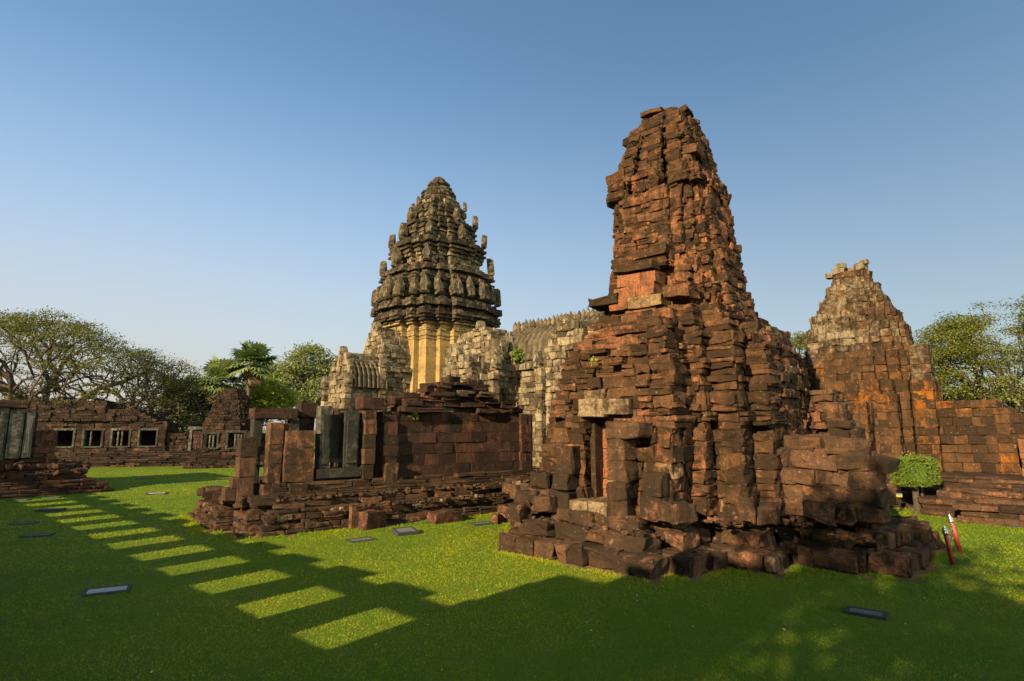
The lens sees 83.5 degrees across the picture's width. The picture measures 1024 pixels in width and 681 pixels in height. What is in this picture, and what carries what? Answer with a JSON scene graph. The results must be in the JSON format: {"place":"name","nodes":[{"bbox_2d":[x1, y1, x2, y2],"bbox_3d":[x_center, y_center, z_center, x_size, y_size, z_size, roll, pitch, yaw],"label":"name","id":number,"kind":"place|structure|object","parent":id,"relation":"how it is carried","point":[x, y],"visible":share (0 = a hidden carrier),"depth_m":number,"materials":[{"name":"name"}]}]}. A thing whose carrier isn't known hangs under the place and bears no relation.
{"place":"outdoors","nodes":[
{"label":"outdoors","id":0,"kind":"place"},
{"bbox_2d":[190,514,488,538],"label":"bare soil","id":1,"kind":"structure","parent":0,"point":[229,532],"depth_m":17.35,"materials":[{"name":"brown soil"}]},
{"bbox_2d":[349,506,358,528],"bbox_3d":[-4.905,5.560,18.068,0.160,0.720,0.420,-8,-12,43],"label":"curved slab","id":2,"kind":"object","parent":1,"relation":"on","point":[353,517],"depth_m":17.93,"materials":[{"name":"stone"}]},
{"bbox_2d":[0,430,1023,680],"bbox_3d":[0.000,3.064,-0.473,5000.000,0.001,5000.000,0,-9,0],"label":"lawn","id":3,"kind":"structure","parent":0,"point":[308,656],"depth_m":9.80,"materials":[{"name":"green plant"}]},
{"bbox_2d":[6,499,31,500],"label":"lamp cover","id":4,"kind":"object","parent":3,"relation":"on","point":[18,499],"visible":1,"depth_m":25.17,"materials":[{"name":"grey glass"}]},
{"bbox_2d":[8,521,39,524],"bbox_3d":[-16.130,6.040,18.951,0.702,0.040,0.400,2,-9,-12],"label":"lamp cover","id":5,"kind":"object","parent":3,"relation":"on","point":[23,523],"visible":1,"depth_m":18.82,"materials":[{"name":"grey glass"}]},
{"bbox_2d":[19,533,54,537],"bbox_3d":[-13.870,5.697,16.757,0.741,0.050,0.400,3,-9,-20],"label":"lamp cover","id":6,"kind":"object","parent":3,"relation":"on","point":[36,535],"visible":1,"depth_m":16.66,"materials":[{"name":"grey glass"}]},
{"bbox_2d":[35,508,66,512],"bbox_3d":[-17.540,6.451,21.811,0.858,0.100,0.400,2,-9,-15],"label":"lamp cover","id":7,"kind":"object","parent":3,"relation":"on","point":[50,510],"visible":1,"depth_m":21.67,"materials":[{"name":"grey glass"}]},
{"bbox_2d":[42,496,63,497],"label":"lamp cover","id":8,"kind":"object","parent":3,"relation":"on","point":[53,497],"visible":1,"depth_m":26.09,"materials":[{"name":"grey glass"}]},
{"bbox_2d":[0,400,113,497],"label":"gate ruin","id":9,"kind":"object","parent":3,"relation":"on","point":[30,466],"visible":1,"depth_m":28.00,"materials":[{"name":"brown stone"}]},
{"bbox_2d":[0,400,35,460],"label":"window frame","id":10,"kind":"structure","parent":9,"relation":"in","point":[16,421],"depth_m":27.89,"materials":[{"name":"grey stone"}]},
{"bbox_2d":[2,395,201,432],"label":"background tree","id":11,"kind":"object","parent":3,"relation":"on","point":[184,419],"visible":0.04,"depth_m":77.47,"materials":[{"name":"green plant"}]},
{"bbox_2d":[0,305,205,423],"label":"rain tree","id":12,"kind":"object","parent":3,"relation":"on","point":[20,327],"visible":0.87,"depth_m":55.82,"materials":[{"name":"green plant"}]},
{"bbox_2d":[80,584,131,597],"bbox_3d":[-7.800,4.819,11.054,0.764,0.045,0.496,5,-10,-28],"label":"lamp cover","id":13,"kind":"object","parent":3,"relation":"on","point":[106,590],"visible":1,"depth_m":11.00,"materials":[{"name":"grey glass"}]},
{"bbox_2d":[0,347,226,432],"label":"rain tree","id":14,"kind":"object","parent":3,"relation":"on","point":[138,402],"visible":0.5,"depth_m":60.46,"materials":[{"name":"green plant"}]},
{"bbox_2d":[8,399,265,466],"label":"gallery","id":15,"kind":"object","parent":3,"relation":"on","point":[101,434],"visible":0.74,"depth_m":49.20,"materials":[{"name":"stone"}]},
{"bbox_2d":[53,428,75,447],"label":"window frame","id":16,"kind":"structure","parent":15,"relation":"in","point":[74,432],"depth_m":48.38,"materials":[{"name":"grey stone"}]},
{"bbox_2d":[81,428,104,447],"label":"window frame","id":17,"kind":"structure","parent":15,"relation":"in","point":[84,432],"depth_m":48.88,"materials":[{"name":"grey stone"}]},
{"bbox_2d":[109,428,131,447],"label":"window frame","id":18,"kind":"structure","parent":15,"relation":"in","point":[112,431],"depth_m":49.44,"materials":[{"name":"grey stone"}]},
{"bbox_2d":[137,428,158,446],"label":"window frame","id":19,"kind":"structure","parent":15,"relation":"in","point":[139,431],"depth_m":50.00,"materials":[{"name":"grey stone"}]},
{"bbox_2d":[145,492,167,494],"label":"lamp cover","id":20,"kind":"object","parent":3,"relation":"on","point":[157,493],"visible":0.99,"depth_m":27.49,"materials":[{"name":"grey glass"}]},
{"bbox_2d":[157,373,227,430],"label":"dark tree","id":21,"kind":"object","parent":3,"relation":"on","point":[197,407],"visible":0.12,"depth_m":70.09,"materials":[{"name":"green plant"}]},
{"bbox_2d":[187,356,244,404],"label":"palm tree","id":22,"kind":"object","parent":3,"relation":"on","point":[214,367],"visible":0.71,"depth_m":62.08,"materials":[{"name":"green plant"}]},
{"bbox_2d":[183,388,263,468],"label":"ruined gate","id":23,"kind":"structure","parent":3,"relation":"on","point":[226,424],"depth_m":47.38,"materials":[{"name":"brown stone"}]},
{"bbox_2d":[200,432,219,448],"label":"window frame","id":24,"kind":"structure","parent":23,"relation":"in","point":[202,433],"depth_m":46.50,"materials":[{"name":"grey stone"}]},
{"bbox_2d":[225,430,246,448],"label":"window frame","id":25,"kind":"structure","parent":23,"relation":"in","point":[227,431],"depth_m":47.10,"materials":[{"name":"grey stone"}]},
{"bbox_2d":[222,339,280,400],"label":"palm tree","id":26,"kind":"object","parent":3,"relation":"on","point":[251,354],"visible":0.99,"depth_m":61.53,"materials":[{"name":"green plant"}]},
{"bbox_2d":[234,372,305,432],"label":"yellow green tree","id":27,"kind":"object","parent":3,"relation":"on","point":[276,394],"visible":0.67,"depth_m":66.80,"materials":[{"name":"green plant"}]},
{"bbox_2d":[240,340,336,429],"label":"airy tree","id":28,"kind":"object","parent":3,"relation":"on","point":[306,377],"visible":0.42,"depth_m":78.42,"materials":[{"name":"green plant"}]},
{"bbox_2d":[306,382,325,421],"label":"bare tree","id":29,"kind":"object","parent":3,"relation":"on","point":[320,391],"visible":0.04,"depth_m":76.92,"materials":[{"name":"green plant"}]},
{"bbox_2d":[345,536,376,542],"bbox_3d":[-4.270,5.618,16.183,0.741,0.030,0.480,7,-11,-37],"label":"lamp cover","id":30,"kind":"object","parent":3,"relation":"on","point":[359,539],"visible":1,"depth_m":16.16,"materials":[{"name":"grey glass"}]},
{"bbox_2d":[188,376,541,537],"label":"roofless hall","id":31,"kind":"structure","parent":3,"relation":"on","point":[465,447],"depth_m":19.93,"materials":[{"name":"stone"}]},
{"bbox_2d":[313,406,361,478],"bbox_3d":[-5.914,3.429,19.495,1.555,2.378,1.410,0,-9,0],"label":"window frame","id":32,"kind":"structure","parent":31,"relation":"in","point":[328,432],"depth_m":19.42,"materials":[{"name":"grey stone"}]},
{"bbox_2d":[357,509,386,529],"bbox_3d":[-4.500,5.701,18.267,0.665,0.595,0.912,-7,-11,39],"label":"loose block","id":33,"kind":"object","parent":3,"relation":"on","point":[369,519],"depth_m":17.99,"materials":[{"name":"brown stone"}]},
{"bbox_2d":[391,526,418,535],"bbox_3d":[-3.185,5.713,17.122,0.663,0.130,0.520,6,-2,-33],"label":"lamp cover","id":34,"kind":"object","parent":3,"relation":"on","point":[405,531],"visible":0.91,"depth_m":17.02,"materials":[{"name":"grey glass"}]},
{"bbox_2d":[427,510,462,523],"bbox_3d":[-2.276,5.942,19.377,1.155,0.387,0.599,8,-12,-41],"label":"loose block","id":35,"kind":"object","parent":3,"relation":"on","point":[441,516],"depth_m":19.10,"materials":[{"name":"brown stone"}]},
{"bbox_2d":[313,176,604,467],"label":"tower","id":36,"kind":"structure","parent":3,"relation":"on","point":[436,295],"depth_m":42.35,"materials":[{"name":"stone"}]},
{"bbox_2d":[509,348,523,362],"bbox_3d":[0.392,0.806,34.084,0.989,1.099,0.970,-3,-9,21],"label":"roof weed","id":37,"kind":"object","parent":36,"relation":"on","point":[516,352],"visible":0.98,"depth_m":33.94,"materials":[{"name":"green plant"}]},
{"bbox_2d":[469,521,492,525],"bbox_3d":[-1.000,6.020,18.853,0.702,0.050,0.400,5,-10,-30],"label":"lamp cover","id":38,"kind":"object","parent":3,"relation":"on","point":[481,523],"visible":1,"depth_m":18.77,"materials":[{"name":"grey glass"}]},
{"bbox_2d":[491,513,499,523],"bbox_3d":[-0.535,5.906,18.991,0.263,0.375,0.392,-3,-9,19],"label":"loose block","id":39,"kind":"object","parent":3,"relation":"on","point":[495,518],"depth_m":18.84,"materials":[{"name":"stone"}]},
{"bbox_2d":[0,514,991,680],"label":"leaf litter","id":40,"kind":"object","parent":3,"relation":"on","point":[545,601],"visible":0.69,"depth_m":9.06,"materials":[{"name":"brown plant"}]},
{"bbox_2d":[500,512,506,521],"bbox_3d":[-0.314,5.971,19.361,0.292,0.316,0.419,0,-9,0],"label":"loose block","id":41,"kind":"object","parent":3,"relation":"on","point":[503,516],"depth_m":19.18,"materials":[{"name":"stone"}]},
{"bbox_2d":[497,104,945,579],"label":"ruined tower","id":42,"kind":"structure","parent":3,"relation":"on","point":[696,426],"depth_m":14.41,"materials":[{"name":"stone"}]},
{"bbox_2d":[588,356,597,365],"bbox_3d":[2.153,0.552,15.286,0.264,0.296,0.283,-4,-9,22],"label":"wall weed","id":43,"kind":"object","parent":42,"relation":"attached to","point":[592,360],"depth_m":15.27,"materials":[{"name":"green plant"}]},
{"bbox_2d":[569,398,633,516],"bbox_3d":[2.402,3.006,14.986,1.895,2.976,2.065,0,-9,0],"label":"doorway","id":44,"kind":"structure","parent":42,"relation":"in","point":[598,409],"depth_m":15.12,"materials":[{"name":"stone"}]},
{"bbox_2d":[790,331,806,357],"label":"rain tree","id":45,"kind":"object","parent":3,"relation":"on","point":[799,343],"visible":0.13,"depth_m":61.30,"materials":[{"name":"green plant"}]},
{"bbox_2d":[844,605,888,620],"bbox_3d":[6.000,4.612,9.710,0.608,0.045,0.400,-7,-11,37],"label":"lamp cover","id":46,"kind":"object","parent":3,"relation":"on","point":[866,613],"visible":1,"depth_m":9.66,"materials":[{"name":"grey glass"}]},
{"bbox_2d":[896,493,901,510],"bbox_3d":[14.830,6.183,21.943,0.220,0.670,0.062,0,-9,0],"label":"box sign","id":47,"kind":"object","parent":3,"relation":"on","point":[899,495],"visible":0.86,"depth_m":21.95,"materials":[{"name":"yellow paint"}]},
{"bbox_2d":[942,525,955,564],"bbox_3d":[10.146,4.743,13.333,0.213,0.890,0.140,0,-9,0],"label":"barrier post","id":48,"kind":"object","parent":3,"relation":"on","point":[945,532],"visible":1,"depth_m":13.30,"materials":[{"name":"red paint"}]},
{"bbox_2d":[950,523,952,541],"bbox_3d":[10.696,4.741,14.017,0.049,0.404,1.810,-7,-11,40],"label":"chain","id":49,"kind":"object","parent":48,"relation":"hanging from","point":[951,534],"visible":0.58,"depth_m":14.37,"materials":[{"name":"silver metal"}]},
{"bbox_2d":[947,514,962,552],"bbox_3d":[11.332,4.919,14.671,0.280,0.950,0.140,0,-9,0],"label":"barrier post","id":50,"kind":"object","parent":3,"relation":"on","point":[955,534],"visible":1,"depth_m":14.63,"materials":[{"name":"red paint"}]},
{"bbox_2d":[912,294,1023,413],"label":"rain tree","id":51,"kind":"object","parent":3,"relation":"on","point":[962,331],"visible":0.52,"depth_m":46.37,"materials":[{"name":"green plant"}]},
{"bbox_2d":[942,383,1023,409],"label":"background tree","id":52,"kind":"object","parent":3,"relation":"on","point":[1010,403],"visible":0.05,"depth_m":50.02,"materials":[{"name":"green plant"}]},
{"bbox_2d":[963,362,1023,413],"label":"bare shrub","id":53,"kind":"object","parent":3,"relation":"on","point":[1018,405],"visible":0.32,"depth_m":44.77,"materials":[{"name":"brown plant"}]},
{"bbox_2d":[0,0,1023,429],"label":"sky","id":54,"kind":"structure","parent":0,"point":[193,180],"materials":[{"name":"blue"}]},
{"bbox_2d":[493,520,946,584],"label":"bare soil","id":55,"kind":"structure","parent":0,"point":[867,577],"depth_m":12.43,"materials":[{"name":"brown soil"}]},
{"bbox_2d":[890,506,1005,526],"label":"bare soil","id":56,"kind":"structure","parent":0,"point":[956,520],"depth_m":20.52,"materials":[{"name":"brown soil"}]},
{"bbox_2d":[802,259,1023,525],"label":"laterite tower","id":57,"kind":"structure","parent":56,"relation":"on","point":[869,360],"depth_m":26.09,"materials":[{"name":"stone"}]},
{"bbox_2d":[889,450,941,513],"bbox_3d":[15.176,5.294,21.528,1.724,2.312,1.306,0,-9,0],"label":"clipped bush","id":58,"kind":"object","parent":56,"relation":"on","point":[914,472],"visible":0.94,"depth_m":21.16,"materials":[{"name":"green plant"}]},
{"bbox_2d":[1003,524,1023,527],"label":"lamp cover","id":59,"kind":"object","parent":56,"relation":"on","point":[1011,526],"visible":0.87,"depth_m":18.24,"materials":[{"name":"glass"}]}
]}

